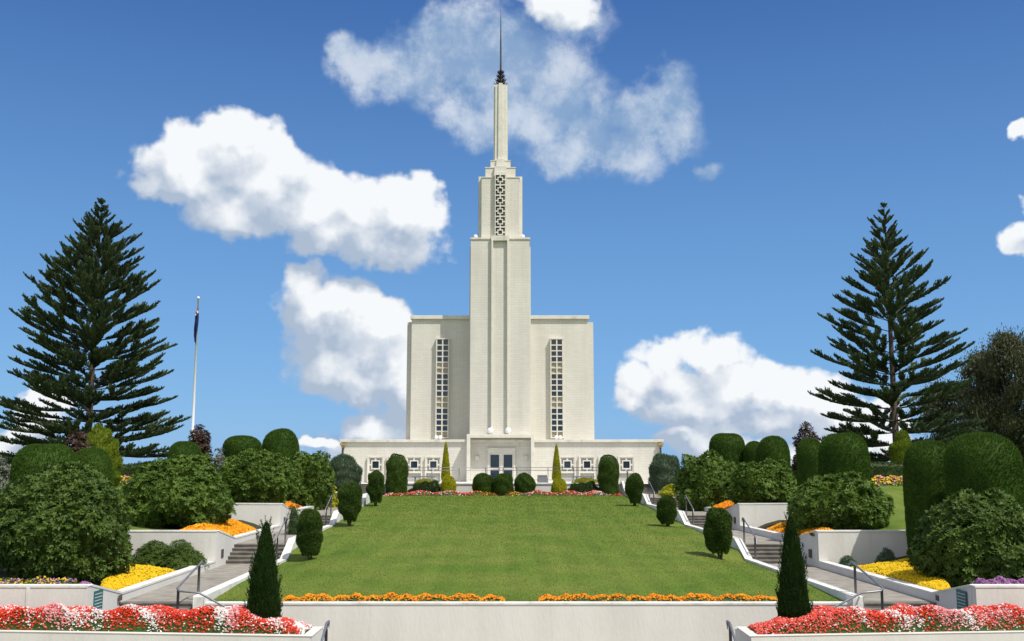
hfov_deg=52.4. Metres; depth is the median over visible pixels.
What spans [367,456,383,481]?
fret window
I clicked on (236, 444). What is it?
clipped conifer
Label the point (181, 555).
shrub
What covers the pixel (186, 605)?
steps
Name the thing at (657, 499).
steps
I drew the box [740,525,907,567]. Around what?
planter wall
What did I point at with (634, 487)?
clipped yew
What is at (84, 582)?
flower bed
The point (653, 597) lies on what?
flower bed
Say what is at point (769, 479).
rhododendron
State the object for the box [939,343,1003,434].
gum tree
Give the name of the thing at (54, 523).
rhododendron
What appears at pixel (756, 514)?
planter wall
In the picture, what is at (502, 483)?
clipped yew
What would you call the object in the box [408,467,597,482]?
terrace railing
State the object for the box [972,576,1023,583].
flower bed
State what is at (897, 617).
flower bed
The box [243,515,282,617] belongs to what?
pencil cypress
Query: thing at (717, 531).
clipped yew
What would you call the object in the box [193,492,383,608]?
kerb
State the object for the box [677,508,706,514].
path
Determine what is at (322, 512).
path
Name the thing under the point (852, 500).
rhododendron
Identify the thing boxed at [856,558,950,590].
flower bed
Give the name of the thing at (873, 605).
steps
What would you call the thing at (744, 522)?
handrail
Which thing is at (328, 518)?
steps
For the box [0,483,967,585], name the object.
ground
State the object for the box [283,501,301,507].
flower bed
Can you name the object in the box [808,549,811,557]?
step light
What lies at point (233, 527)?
flower bed
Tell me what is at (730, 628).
handrail
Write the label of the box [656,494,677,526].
clipped yew
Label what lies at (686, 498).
handrail
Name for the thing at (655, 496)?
path
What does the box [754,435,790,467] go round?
clipped conifer
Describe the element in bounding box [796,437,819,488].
clipped conifer
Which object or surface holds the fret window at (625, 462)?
in the temple
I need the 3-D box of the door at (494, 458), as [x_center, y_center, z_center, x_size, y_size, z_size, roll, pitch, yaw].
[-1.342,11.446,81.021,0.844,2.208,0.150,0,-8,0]
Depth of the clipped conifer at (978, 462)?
32.38 m
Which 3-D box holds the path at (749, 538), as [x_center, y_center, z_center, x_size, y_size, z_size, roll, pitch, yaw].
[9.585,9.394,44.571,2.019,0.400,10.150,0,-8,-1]
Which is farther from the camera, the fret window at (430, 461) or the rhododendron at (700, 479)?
the fret window at (430, 461)
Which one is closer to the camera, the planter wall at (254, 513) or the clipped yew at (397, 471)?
the planter wall at (254, 513)
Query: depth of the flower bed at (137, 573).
30.29 m
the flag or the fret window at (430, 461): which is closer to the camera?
the flag
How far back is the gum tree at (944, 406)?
99.18 m
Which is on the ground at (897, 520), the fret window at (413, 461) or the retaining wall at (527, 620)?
the retaining wall at (527, 620)
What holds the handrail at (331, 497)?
on the path at (281, 536)
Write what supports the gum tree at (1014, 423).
on the ground at (897, 520)
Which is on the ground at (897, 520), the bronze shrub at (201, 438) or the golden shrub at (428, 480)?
the bronze shrub at (201, 438)
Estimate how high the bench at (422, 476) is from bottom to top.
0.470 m
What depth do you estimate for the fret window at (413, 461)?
81.08 m
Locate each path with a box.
[125,564,250,600]
[237,529,295,543]
[298,508,337,514]
[648,494,675,497]
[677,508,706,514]
[732,529,782,543]
[770,564,928,600]
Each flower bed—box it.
[0,576,78,583]
[0,602,312,633]
[79,581,91,583]
[100,564,176,589]
[117,475,129,485]
[180,519,255,535]
[281,592,504,600]
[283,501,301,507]
[383,490,621,495]
[538,593,777,600]
[712,500,734,508]
[747,603,1023,634]
[767,522,832,534]
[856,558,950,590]
[871,475,902,485]
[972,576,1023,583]
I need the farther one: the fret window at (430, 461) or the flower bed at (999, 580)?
the fret window at (430, 461)
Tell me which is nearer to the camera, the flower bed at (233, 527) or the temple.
the flower bed at (233, 527)
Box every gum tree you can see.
[913,378,965,438]
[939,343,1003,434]
[962,322,1023,465]
[990,336,1023,448]
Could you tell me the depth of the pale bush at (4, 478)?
43.36 m
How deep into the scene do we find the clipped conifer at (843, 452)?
41.94 m
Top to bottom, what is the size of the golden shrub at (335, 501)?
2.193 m
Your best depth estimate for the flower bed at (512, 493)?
70.50 m
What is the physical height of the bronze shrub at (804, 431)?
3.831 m
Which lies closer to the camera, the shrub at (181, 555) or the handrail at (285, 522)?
the shrub at (181, 555)
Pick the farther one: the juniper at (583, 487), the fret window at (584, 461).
the fret window at (584, 461)
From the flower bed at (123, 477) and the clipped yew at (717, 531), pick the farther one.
the flower bed at (123, 477)
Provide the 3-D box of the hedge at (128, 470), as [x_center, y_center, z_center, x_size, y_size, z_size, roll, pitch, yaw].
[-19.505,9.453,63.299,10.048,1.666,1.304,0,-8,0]
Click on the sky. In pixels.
(701, 179)
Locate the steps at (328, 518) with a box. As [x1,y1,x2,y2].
[288,515,331,525]
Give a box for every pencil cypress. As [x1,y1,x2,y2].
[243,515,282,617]
[774,506,813,618]
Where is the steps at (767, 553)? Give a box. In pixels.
[745,544,805,563]
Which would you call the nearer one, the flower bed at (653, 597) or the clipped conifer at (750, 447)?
the flower bed at (653, 597)
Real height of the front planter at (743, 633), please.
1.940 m
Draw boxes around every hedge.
[120,463,211,476]
[791,461,903,481]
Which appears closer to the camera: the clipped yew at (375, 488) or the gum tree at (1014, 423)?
the clipped yew at (375, 488)
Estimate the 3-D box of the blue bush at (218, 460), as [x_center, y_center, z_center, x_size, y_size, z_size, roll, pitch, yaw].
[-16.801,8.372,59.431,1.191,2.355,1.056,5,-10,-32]
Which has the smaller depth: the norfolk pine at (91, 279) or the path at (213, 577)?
the path at (213, 577)
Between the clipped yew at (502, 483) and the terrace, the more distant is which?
the terrace
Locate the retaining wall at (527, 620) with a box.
[192,601,850,640]
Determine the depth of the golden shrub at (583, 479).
74.12 m
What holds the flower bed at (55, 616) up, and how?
on the soil
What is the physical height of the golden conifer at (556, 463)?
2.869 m
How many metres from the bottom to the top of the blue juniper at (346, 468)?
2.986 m
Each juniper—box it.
[328,453,362,491]
[407,480,440,492]
[567,480,598,492]
[647,452,679,491]
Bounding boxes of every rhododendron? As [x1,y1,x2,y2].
[0,460,134,585]
[120,453,236,527]
[218,448,299,504]
[286,450,336,509]
[672,449,735,510]
[722,456,796,503]
[786,470,895,529]
[905,486,1023,587]
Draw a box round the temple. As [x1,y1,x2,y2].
[340,22,663,482]
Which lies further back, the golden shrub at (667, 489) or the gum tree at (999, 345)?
the gum tree at (999, 345)
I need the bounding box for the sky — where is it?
[0,0,1023,468]
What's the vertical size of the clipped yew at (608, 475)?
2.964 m
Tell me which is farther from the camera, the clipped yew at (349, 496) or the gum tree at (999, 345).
the gum tree at (999, 345)
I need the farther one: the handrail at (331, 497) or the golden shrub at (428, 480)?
the golden shrub at (428, 480)
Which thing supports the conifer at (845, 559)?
on the ground at (897, 520)
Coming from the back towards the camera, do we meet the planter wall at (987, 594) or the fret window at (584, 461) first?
the fret window at (584, 461)
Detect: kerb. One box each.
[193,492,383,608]
[621,481,863,607]
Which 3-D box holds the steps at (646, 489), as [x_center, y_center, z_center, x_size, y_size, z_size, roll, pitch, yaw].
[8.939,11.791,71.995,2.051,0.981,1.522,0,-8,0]
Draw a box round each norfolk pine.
[0,197,191,466]
[807,202,987,461]
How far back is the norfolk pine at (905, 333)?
73.25 m
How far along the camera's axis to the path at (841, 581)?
31.00 m
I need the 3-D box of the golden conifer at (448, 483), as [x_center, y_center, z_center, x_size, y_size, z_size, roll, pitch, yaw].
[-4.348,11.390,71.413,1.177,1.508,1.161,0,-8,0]
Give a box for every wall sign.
[93,589,102,608]
[956,589,966,609]
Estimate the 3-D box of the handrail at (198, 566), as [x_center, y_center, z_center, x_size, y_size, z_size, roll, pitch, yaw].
[-7.718,7.034,26.233,1.662,1.666,3.435,8,-11,-43]
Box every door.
[489,453,499,478]
[503,453,512,477]
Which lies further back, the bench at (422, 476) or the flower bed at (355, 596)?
the bench at (422, 476)
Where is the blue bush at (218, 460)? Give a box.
[212,447,225,474]
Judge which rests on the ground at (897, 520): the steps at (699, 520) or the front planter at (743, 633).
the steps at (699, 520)
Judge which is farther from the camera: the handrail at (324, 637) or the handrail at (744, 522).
the handrail at (744, 522)
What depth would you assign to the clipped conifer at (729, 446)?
60.73 m
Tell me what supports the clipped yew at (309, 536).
on the lawn at (422, 563)
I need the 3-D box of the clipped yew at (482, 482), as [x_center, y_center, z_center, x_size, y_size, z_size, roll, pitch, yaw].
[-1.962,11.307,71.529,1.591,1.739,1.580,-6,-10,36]
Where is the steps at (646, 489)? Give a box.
[642,484,657,493]
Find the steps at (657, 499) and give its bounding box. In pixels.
[649,498,680,507]
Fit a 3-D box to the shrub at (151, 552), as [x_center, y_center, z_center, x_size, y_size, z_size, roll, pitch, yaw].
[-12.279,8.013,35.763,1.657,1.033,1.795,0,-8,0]
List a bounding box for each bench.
[412,476,434,481]
[537,475,547,482]
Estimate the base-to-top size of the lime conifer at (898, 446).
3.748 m
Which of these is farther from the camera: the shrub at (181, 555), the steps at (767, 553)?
the steps at (767, 553)
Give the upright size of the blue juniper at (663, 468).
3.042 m
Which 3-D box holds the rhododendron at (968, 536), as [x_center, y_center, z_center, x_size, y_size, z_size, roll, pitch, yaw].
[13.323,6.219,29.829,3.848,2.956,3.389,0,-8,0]
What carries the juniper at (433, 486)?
on the soil
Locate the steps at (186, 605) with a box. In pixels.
[119,601,192,609]
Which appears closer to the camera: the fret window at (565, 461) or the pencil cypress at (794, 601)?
the pencil cypress at (794, 601)
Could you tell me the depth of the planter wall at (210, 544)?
36.70 m
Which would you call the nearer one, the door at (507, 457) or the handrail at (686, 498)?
the handrail at (686, 498)
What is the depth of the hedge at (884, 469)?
62.82 m
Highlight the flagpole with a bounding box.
[191,296,199,439]
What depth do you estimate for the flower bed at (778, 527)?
42.61 m
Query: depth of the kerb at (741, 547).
36.45 m
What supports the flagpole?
on the ground at (897, 520)
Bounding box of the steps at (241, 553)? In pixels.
[226,544,285,563]
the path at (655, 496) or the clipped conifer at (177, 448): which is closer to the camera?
the clipped conifer at (177, 448)
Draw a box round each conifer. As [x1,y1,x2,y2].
[9,443,78,484]
[76,447,113,491]
[83,423,122,486]
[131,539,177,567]
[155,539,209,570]
[167,441,201,458]
[222,435,262,456]
[262,428,299,467]
[286,498,300,534]
[440,476,456,491]
[441,442,450,479]
[551,478,566,492]
[552,444,560,480]
[709,433,744,465]
[743,441,758,462]
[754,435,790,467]
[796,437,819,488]
[817,432,871,480]
[837,555,856,566]
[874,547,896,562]
[887,429,911,461]
[902,440,946,552]
[943,432,1023,510]
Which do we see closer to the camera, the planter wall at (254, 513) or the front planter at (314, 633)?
the front planter at (314, 633)
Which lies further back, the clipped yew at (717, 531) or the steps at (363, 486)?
the steps at (363, 486)
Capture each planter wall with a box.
[0,561,215,610]
[118,525,280,567]
[230,503,314,529]
[691,503,787,529]
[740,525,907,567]
[819,561,1023,609]
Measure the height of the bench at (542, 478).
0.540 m
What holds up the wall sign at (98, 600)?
attached to the planter wall at (36, 595)
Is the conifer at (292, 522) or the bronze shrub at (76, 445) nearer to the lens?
the conifer at (292, 522)
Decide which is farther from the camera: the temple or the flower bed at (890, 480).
the temple
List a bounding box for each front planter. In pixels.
[0,626,323,640]
[735,626,1023,640]
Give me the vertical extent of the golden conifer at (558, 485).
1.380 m
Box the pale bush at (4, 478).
[0,457,10,492]
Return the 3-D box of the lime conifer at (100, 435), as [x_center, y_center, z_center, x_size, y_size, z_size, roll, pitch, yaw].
[-22.849,7.529,57.511,2.521,3.776,2.706,0,-8,0]
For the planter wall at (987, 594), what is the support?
on the ground at (897, 520)
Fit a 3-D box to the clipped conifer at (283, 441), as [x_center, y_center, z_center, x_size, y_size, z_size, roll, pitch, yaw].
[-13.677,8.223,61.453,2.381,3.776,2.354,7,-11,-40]
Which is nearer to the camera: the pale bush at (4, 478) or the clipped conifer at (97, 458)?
the clipped conifer at (97, 458)
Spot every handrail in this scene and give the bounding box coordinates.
[176,561,224,608]
[275,517,287,559]
[321,620,329,640]
[325,495,332,524]
[648,481,654,504]
[685,495,693,524]
[726,620,736,640]
[742,517,756,559]
[833,561,883,609]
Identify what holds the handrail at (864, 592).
on the path
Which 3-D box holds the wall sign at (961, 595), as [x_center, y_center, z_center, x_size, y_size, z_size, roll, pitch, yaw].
[11.014,6.888,25.509,0.032,0.550,0.550,0,-8,0]
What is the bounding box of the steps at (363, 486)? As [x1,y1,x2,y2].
[361,484,366,493]
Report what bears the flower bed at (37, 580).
on the ground at (897, 520)
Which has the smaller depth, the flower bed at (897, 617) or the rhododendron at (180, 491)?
the flower bed at (897, 617)
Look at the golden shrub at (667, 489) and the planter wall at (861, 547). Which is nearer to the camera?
the planter wall at (861, 547)
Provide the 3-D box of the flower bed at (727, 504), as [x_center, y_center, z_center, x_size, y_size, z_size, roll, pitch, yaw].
[11.215,9.506,52.881,1.090,0.660,7.699,0,-8,-1]
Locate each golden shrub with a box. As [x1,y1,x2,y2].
[328,486,338,507]
[414,478,436,482]
[571,477,597,482]
[656,484,675,496]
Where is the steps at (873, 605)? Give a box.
[864,601,935,610]
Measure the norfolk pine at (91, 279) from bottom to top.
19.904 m
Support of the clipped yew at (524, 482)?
on the soil
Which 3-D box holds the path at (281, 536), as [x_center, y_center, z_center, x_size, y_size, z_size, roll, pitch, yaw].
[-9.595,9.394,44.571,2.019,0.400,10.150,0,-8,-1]
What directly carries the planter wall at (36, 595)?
on the ground at (897, 520)
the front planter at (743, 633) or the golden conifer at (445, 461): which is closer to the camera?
the front planter at (743, 633)
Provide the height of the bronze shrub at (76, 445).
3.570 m
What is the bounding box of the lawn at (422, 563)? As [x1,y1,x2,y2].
[214,496,840,600]
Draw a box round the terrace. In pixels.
[361,482,647,493]
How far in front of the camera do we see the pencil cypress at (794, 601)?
23.97 m
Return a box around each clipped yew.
[295,508,323,559]
[337,481,362,525]
[365,470,384,505]
[385,453,408,493]
[472,473,493,492]
[493,473,513,494]
[514,472,535,492]
[597,454,619,494]
[624,473,643,505]
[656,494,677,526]
[702,507,732,559]
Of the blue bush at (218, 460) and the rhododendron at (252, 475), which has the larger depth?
the blue bush at (218, 460)
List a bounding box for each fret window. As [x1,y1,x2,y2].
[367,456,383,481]
[406,456,422,481]
[425,456,441,481]
[559,456,575,481]
[579,456,595,478]
[618,456,634,481]
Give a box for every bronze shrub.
[64,429,92,453]
[188,424,213,464]
[791,421,819,478]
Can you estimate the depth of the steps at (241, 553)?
38.66 m
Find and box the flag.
[194,308,198,344]
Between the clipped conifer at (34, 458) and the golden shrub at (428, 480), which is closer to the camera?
the clipped conifer at (34, 458)
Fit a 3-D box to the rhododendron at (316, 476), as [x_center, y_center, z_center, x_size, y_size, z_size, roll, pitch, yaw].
[-11.483,9.024,58.346,3.285,3.630,3.106,0,-8,0]
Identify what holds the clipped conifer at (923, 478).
on the ground at (897, 520)
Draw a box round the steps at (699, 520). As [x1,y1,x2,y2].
[686,515,731,527]

